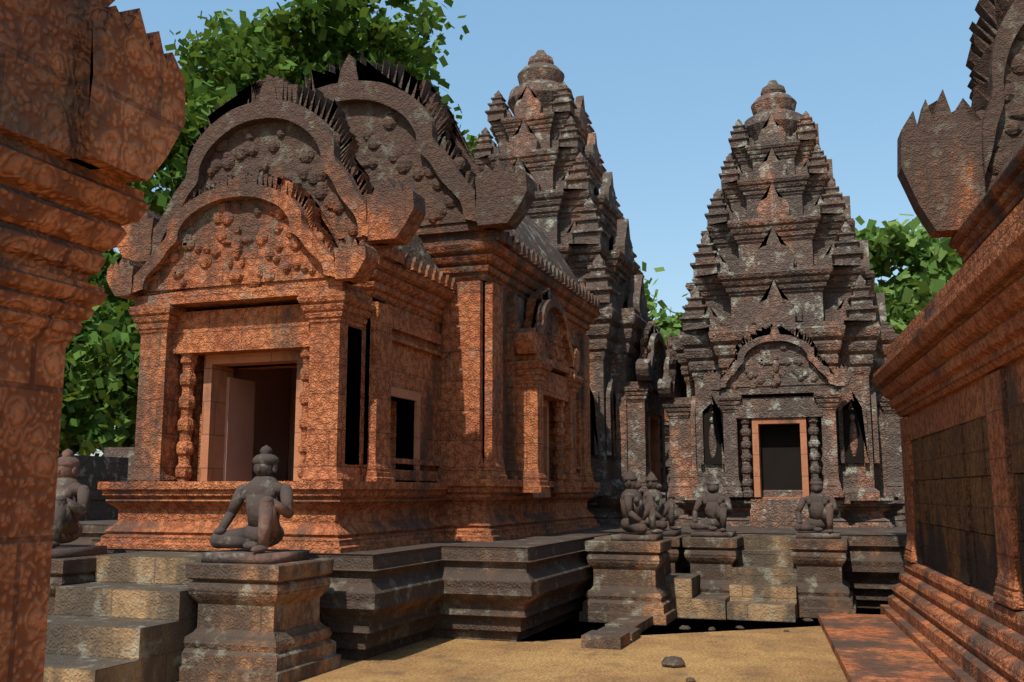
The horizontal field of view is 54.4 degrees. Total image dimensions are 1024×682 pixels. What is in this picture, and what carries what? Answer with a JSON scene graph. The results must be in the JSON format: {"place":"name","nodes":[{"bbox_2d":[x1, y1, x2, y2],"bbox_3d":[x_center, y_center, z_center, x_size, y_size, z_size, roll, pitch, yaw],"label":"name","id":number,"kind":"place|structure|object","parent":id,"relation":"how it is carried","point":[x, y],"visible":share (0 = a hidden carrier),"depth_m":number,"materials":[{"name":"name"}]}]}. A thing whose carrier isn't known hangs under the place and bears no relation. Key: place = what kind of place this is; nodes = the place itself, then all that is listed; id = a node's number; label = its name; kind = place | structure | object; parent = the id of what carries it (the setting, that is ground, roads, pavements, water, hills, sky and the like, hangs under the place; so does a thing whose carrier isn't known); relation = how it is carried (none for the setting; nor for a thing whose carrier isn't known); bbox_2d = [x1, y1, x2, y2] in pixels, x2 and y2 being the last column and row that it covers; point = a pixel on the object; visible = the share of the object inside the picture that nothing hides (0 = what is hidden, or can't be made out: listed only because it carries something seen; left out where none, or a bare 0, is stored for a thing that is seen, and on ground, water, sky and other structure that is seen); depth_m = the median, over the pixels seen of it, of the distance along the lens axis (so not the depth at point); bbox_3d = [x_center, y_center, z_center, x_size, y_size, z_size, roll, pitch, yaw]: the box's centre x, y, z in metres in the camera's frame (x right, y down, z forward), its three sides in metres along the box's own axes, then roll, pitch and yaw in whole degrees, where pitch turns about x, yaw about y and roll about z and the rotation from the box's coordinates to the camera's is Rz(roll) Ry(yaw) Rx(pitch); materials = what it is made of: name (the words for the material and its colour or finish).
{"place":"outdoors","nodes":[
{"label":"outdoors","id":0,"kind":"place"},
{"bbox_2d":[59,281,140,455],"bbox_3d":[-13.062,1.814,29.289,8.454,8.157,11.469,0,-9,1],"label":"tree","id":1,"kind":"object","parent":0,"point":[102,349],"depth_m":26.09,"materials":[{"name":"green plant"}]},
{"bbox_2d":[90,0,479,279],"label":"tree","id":2,"kind":"object","parent":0,"point":[234,63],"depth_m":32.72,"materials":[{"name":"green plant"}]},
{"bbox_2d":[75,0,979,455],"label":"sky","id":3,"kind":"structure","parent":0,"point":[664,85],"materials":[{"name":"blue"}]},
{"bbox_2d":[175,608,880,681],"bbox_3d":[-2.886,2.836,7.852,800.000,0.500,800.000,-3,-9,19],"label":"ground","id":4,"kind":"structure","parent":0,"point":[793,654],"depth_m":8.27,"materials":[{"name":"beige sand"}]},
{"bbox_2d":[0,0,184,681],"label":"temple building","id":5,"kind":"structure","parent":4,"relation":"on","point":[92,107],"depth_m":2.12,"materials":[{"name":"stone"}]},
{"bbox_2d":[43,534,797,681],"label":"stair steps","id":6,"kind":"structure","parent":4,"relation":"on","point":[129,617],"depth_m":7.66,"materials":[{"name":"stone"}]},
{"bbox_2d":[48,535,856,681],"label":"statue pedestals","id":7,"kind":"object","parent":4,"relation":"on","point":[259,623],"visible":0.73,"depth_m":7.81,"materials":[{"name":"stone"}]},
{"bbox_2d":[52,449,106,558],"bbox_3d":[-3.842,1.348,8.364,0.632,0.895,0.590,-3,-9,19],"label":"guardian statue","id":8,"kind":"object","parent":7,"relation":"on","point":[72,500],"visible":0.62,"depth_m":8.31,"materials":[{"name":"stone"}]},
{"bbox_2d":[201,445,309,564],"bbox_3d":[-1.990,1.252,7.729,0.632,0.895,0.590,-3,-9,19],"label":"guardian statue","id":9,"kind":"object","parent":7,"relation":"on","point":[265,495],"visible":1,"depth_m":7.66,"materials":[{"name":"stone"}]},
{"bbox_2d":[611,469,663,541],"bbox_3d":[1.395,1.812,11.040,0.507,0.778,0.543,-3,-9,19],"label":"guardian statue","id":10,"kind":"object","parent":7,"relation":"on","point":[635,512],"visible":1,"depth_m":10.97,"materials":[{"name":"grey stone"}]},
{"bbox_2d":[634,471,681,536],"bbox_3d":[1.788,1.982,12.161,0.507,0.778,0.543,-3,-9,19],"label":"guardian statue","id":11,"kind":"object","parent":7,"relation":"on","point":[652,492],"visible":0.87,"depth_m":12.15,"materials":[{"name":"grey stone"}]},
{"bbox_2d":[690,478,735,537],"bbox_3d":[2.394,1.991,11.934,0.505,0.692,0.472,-3,-9,19],"label":"guardian statue","id":12,"kind":"object","parent":7,"relation":"on","point":[718,507],"visible":1,"depth_m":11.89,"materials":[{"name":"stone"}]},
{"bbox_2d":[794,478,840,538],"bbox_3d":[3.528,1.932,11.545,0.505,0.692,0.472,-3,-9,19],"label":"guardian statue","id":13,"kind":"object","parent":7,"relation":"on","point":[822,508],"visible":1,"depth_m":11.50,"materials":[{"name":"stone"}]},
{"bbox_2d":[57,333,905,520],"bbox_3d":[1.706,1.903,21.338,28.058,5.379,20.089,-3,-9,19],"label":"gopura and ruins","id":14,"kind":"object","parent":4,"relation":"on","point":[114,464],"visible":0.05,"depth_m":19.21,"materials":[{"name":"stone"}]},
{"bbox_2d":[664,410,668,420],"bbox_3d":[4.408,1.168,24.433,3.818,1.654,0.192,-3,-9,19],"label":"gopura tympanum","id":15,"kind":"object","parent":14,"relation":"attached to","point":[666,418],"depth_m":24.51,"materials":[{"name":"stone"}]},
{"bbox_2d":[60,516,906,660],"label":"stone platform","id":16,"kind":"structure","parent":4,"relation":"on","point":[374,602],"depth_m":9.30,"materials":[{"name":"stone"}]},
{"bbox_2d":[95,54,600,552],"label":"temple building","id":17,"kind":"structure","parent":16,"relation":"on","point":[375,316],"depth_m":9.81,"materials":[{"name":"brown stone"}]},
{"bbox_2d":[223,368,296,480],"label":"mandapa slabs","id":18,"kind":"structure","parent":17,"relation":"attached to","point":[259,402],"depth_m":10.87,"materials":[{"name":"brown stone"}]},
{"bbox_2d":[149,103,568,366],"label":"mandapa tympanums","id":19,"kind":"object","parent":17,"relation":"attached to","point":[253,243],"visible":0.59,"depth_m":9.64,"materials":[{"name":"brown stone"}]},
{"bbox_2d":[199,350,550,497],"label":"mandapa frames","id":20,"kind":"structure","parent":17,"relation":"attached to","point":[217,371],"depth_m":9.64,"materials":[{"name":"orange stone"}]},
{"bbox_2d":[370,182,578,293],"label":"mandapa brick vaults","id":21,"kind":"object","parent":17,"relation":"attached to","point":[530,233],"visible":0.04,"depth_m":13.25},
{"bbox_2d":[472,50,668,523],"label":"temple tower","id":22,"kind":"structure","parent":16,"relation":"on","point":[545,138],"depth_m":17.24,"materials":[{"name":"stone"}]},
{"bbox_2d":[590,192,626,455],"bbox_3d":[0.555,-0.420,18.378,3.609,6.350,3.609,-3,-9,19],"label":"dark prasat recess","id":23,"kind":"object","parent":22,"relation":"attached to","point":[592,446],"visible":0.02,"depth_m":16.16,"materials":[{"name":"black stone"}]},
{"bbox_2d":[648,342,663,385],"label":"prasat tympanums","id":24,"kind":"object","parent":22,"relation":"attached to","point":[657,373],"visible":0.08,"depth_m":17.55,"materials":[{"name":"grey stone"}]},
{"bbox_2d":[658,80,905,527],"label":"temple tower","id":25,"kind":"structure","parent":16,"relation":"on","point":[782,254],"depth_m":15.45,"materials":[{"name":"stone"}]},
{"bbox_2d":[727,341,829,388],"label":"prasat tympanums","id":26,"kind":"object","parent":25,"relation":"attached to","point":[776,364],"visible":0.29,"depth_m":14.87,"materials":[{"name":"stone"}]},
{"bbox_2d":[704,409,875,489],"bbox_3d":[4.552,-0.132,16.718,3.096,5.420,3.096,-3,-9,19],"label":"dark prasat recess","id":27,"kind":"object","parent":25,"relation":"attached to","point":[780,449],"visible":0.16,"depth_m":14.95,"materials":[{"name":"black stone"}]},
{"bbox_2d":[581,615,812,681],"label":"stone blocks","id":28,"kind":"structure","parent":4,"relation":"on","point":[621,632],"depth_m":9.09,"materials":[{"name":"stone"}]},
{"bbox_2d":[817,0,1023,681],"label":"temple building","id":29,"kind":"structure","parent":4,"relation":"on","point":[955,352],"depth_m":8.37,"materials":[{"name":"brown stone"}]},
{"bbox_2d":[912,404,1023,595],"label":"library laterite blocks","id":30,"kind":"structure","parent":29,"relation":"attached to","point":[954,514],"depth_m":8.07,"materials":[{"name":"brown stone"}]},
{"bbox_2d":[976,25,1023,191],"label":"library tympanum","id":31,"kind":"object","parent":29,"relation":"attached to","point":[1009,135],"visible":0.44,"depth_m":10.71,"materials":[{"name":"brown stone"}]},
{"bbox_3d":[13.311,2.232,33.670,5.662,8.441,6.107,-3,-9,19],"label":"tree trunk and branches","id":32,"kind":"object","parent":4,"relation":"on","visible":0},
{"bbox_2d":[855,214,964,333],"bbox_3d":[14.519,-1.124,34.129,9.177,7.007,10.846,-5,-10,32],"label":"tree","id":33,"kind":"object","parent":32,"relation":"on","point":[911,290],"visible":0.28,"depth_m":32.15,"materials":[{"name":"green plant"}]},
{"bbox_3d":[-17.104,2.062,23.929,4.275,6.069,8.028,-3,-9,19],"label":"tree trunk and branches","id":34,"kind":"object","parent":4,"relation":"on","visible":0},
{"bbox_2d":[64,363,84,405],"bbox_3d":[-16.697,-0.006,24.686,8.644,7.412,10.433,-5,-10,32],"label":"tree","id":35,"kind":"object","parent":34,"relation":"on","point":[66,366],"depth_m":26.92,"materials":[{"name":"green plant"}]},
{"bbox_3d":[-17.082,3.059,37.545,7.098,8.074,8.989,-3,-9,19],"label":"tree trunk and branches","id":36,"kind":"object","parent":4,"relation":"on","visible":0},
{"bbox_2d":[88,250,133,317],"bbox_3d":[-17.594,-0.334,37.998,10.345,8.264,12.513,-3,-9,19],"label":"tree","id":37,"kind":"object","parent":36,"relation":"on","point":[103,282],"visible":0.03,"depth_m":36.68,"materials":[{"name":"green plant"}]},
{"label":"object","id":38,"kind":"object","parent":4,"relation":"on","visible":0},
{"bbox_2d":[647,293,687,344],"bbox_3d":[6.394,1.187,38.001,11.270,5.897,7.016,-6,-10,34],"label":"tree","id":39,"kind":"object","parent":38,"relation":"attached to","point":[672,325],"visible":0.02,"depth_m":38.03,"materials":[{"name":"green plant"}]},
{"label":"forest tree trunk and branches","id":40,"kind":"object","parent":4,"relation":"on","visible":0},
{"bbox_2d":[640,261,666,327],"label":"forest tree","id":41,"kind":"object","parent":40,"relation":"attached to","point":[662,304],"visible":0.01,"depth_m":46.90,"materials":[{"name":"green plant"}]},
{"bbox_2d":[640,412,660,494],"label":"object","id":42,"kind":"object","parent":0,"point":[654,442],"visible":0.07,"depth_m":17.68,"materials":[{"name":"stone"}]},
{"bbox_2d":[752,417,897,499],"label":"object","id":43,"kind":"object","parent":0,"point":[758,422],"visible":0.2,"depth_m":14.78,"materials":[{"name":"orange stone"}]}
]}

